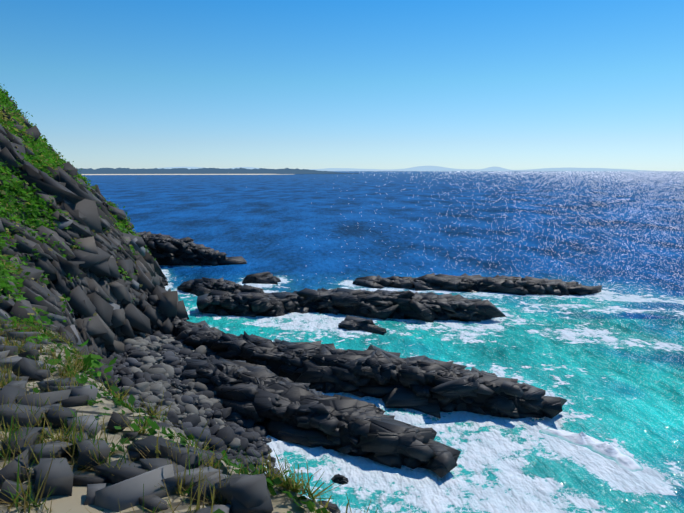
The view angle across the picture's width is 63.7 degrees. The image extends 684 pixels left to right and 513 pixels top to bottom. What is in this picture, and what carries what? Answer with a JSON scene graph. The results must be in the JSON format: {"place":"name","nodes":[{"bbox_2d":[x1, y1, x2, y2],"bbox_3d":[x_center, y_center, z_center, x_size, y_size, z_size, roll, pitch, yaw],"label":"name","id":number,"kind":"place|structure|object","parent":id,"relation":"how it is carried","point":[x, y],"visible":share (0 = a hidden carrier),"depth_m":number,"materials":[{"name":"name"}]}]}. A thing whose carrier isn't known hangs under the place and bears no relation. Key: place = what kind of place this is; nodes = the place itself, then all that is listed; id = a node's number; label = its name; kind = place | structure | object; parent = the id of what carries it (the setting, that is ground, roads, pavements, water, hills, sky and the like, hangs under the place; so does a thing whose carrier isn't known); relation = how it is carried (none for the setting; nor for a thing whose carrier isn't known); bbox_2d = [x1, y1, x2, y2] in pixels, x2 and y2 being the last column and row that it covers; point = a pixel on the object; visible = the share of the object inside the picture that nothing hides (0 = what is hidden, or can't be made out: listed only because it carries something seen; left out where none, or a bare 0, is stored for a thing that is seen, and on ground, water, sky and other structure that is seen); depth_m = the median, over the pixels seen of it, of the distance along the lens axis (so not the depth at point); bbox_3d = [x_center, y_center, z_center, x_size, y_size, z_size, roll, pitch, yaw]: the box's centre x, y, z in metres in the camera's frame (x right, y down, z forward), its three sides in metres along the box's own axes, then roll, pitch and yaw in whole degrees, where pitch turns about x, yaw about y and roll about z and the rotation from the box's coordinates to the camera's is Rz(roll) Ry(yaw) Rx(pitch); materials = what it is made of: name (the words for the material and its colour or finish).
{"place":"outdoors","nodes":[
{"label":"outdoors","id":0,"kind":"place"},
{"bbox_2d":[0,119,330,512],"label":"cliff terrain","id":1,"kind":"structure","parent":0,"point":[282,502],"depth_m":6.20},
{"bbox_2d":[0,83,155,383],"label":"cliff shrubs","id":2,"kind":"object","parent":1,"relation":"on","point":[41,161],"visible":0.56,"depth_m":75.55,"materials":[{"name":"leaves"},{"name":"foliage"}]},
{"bbox_2d":[0,90,188,390],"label":"cliff rocks","id":3,"kind":"object","parent":1,"relation":"on","point":[112,305],"visible":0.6,"depth_m":80.09,"materials":[{"name":"grey stone"}]},
{"bbox_2d":[0,324,273,512],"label":"boulders","id":4,"kind":"object","parent":1,"relation":"on","point":[243,493],"visible":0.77,"depth_m":6.00,"materials":[{"name":"grey stone"}]},
{"bbox_2d":[0,312,377,512],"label":"grass","id":5,"kind":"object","parent":1,"relation":"on","point":[72,367],"visible":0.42,"depth_m":6.60,"materials":[{"name":"green plant"}]},
{"bbox_2d":[107,331,282,479],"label":"cobbles","id":6,"kind":"object","parent":1,"relation":"on","point":[161,372],"visible":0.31,"depth_m":65.86,"materials":[{"name":"grey stone"}]},
{"bbox_2d":[81,174,287,174],"bbox_3d":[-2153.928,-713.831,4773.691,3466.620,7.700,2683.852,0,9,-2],"label":"distant beach sand","id":7,"kind":"structure","parent":0,"point":[184,174],"depth_m":4415.17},
{"bbox_2d":[76,168,358,173],"bbox_3d":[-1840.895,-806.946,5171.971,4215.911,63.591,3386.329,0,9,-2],"label":"coastline","id":8,"kind":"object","parent":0,"point":[191,171],"depth_m":4505.25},
{"bbox_2d":[0,0,683,170],"label":"sky","id":9,"kind":"structure","parent":0,"point":[132,84],"materials":[{"name":"blue"}]},
{"bbox_2d":[113,235,574,512],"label":"reef rock","id":10,"kind":"object","parent":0,"point":[478,401],"visible":0.02,"depth_m":79.52,"materials":[{"name":"black stone"}]},
{"bbox_2d":[135,231,601,477],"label":"rock ledges","id":11,"kind":"object","parent":10,"relation":"on","point":[259,392],"visible":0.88,"depth_m":75.90,"materials":[{"name":"black stone"}]},
{"bbox_2d":[82,171,683,512],"bbox_3d":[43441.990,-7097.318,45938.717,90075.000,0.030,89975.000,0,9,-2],"label":"sea","id":12,"kind":"structure","parent":0,"point":[607,362],"depth_m":135.14,"materials":[{"name":"liquid"}]},
{"bbox_2d":[539,427,642,471],"bbox_3d":[27.807,20.777,61.397,4.563,1.021,11.805,-6,11,-35],"label":"breaking wave foam","id":13,"kind":"object","parent":12,"relation":"on","point":[620,458],"depth_m":60.93,"materials":[{"name":"liquid"}]},
{"bbox_2d":[153,166,646,170],"bbox_3d":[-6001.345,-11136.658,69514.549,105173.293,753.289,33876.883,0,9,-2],"label":"hill","id":14,"kind":"structure","parent":0,"point":[428,168],"depth_m":67483.34,"materials":[{"name":"grey"}]}
]}

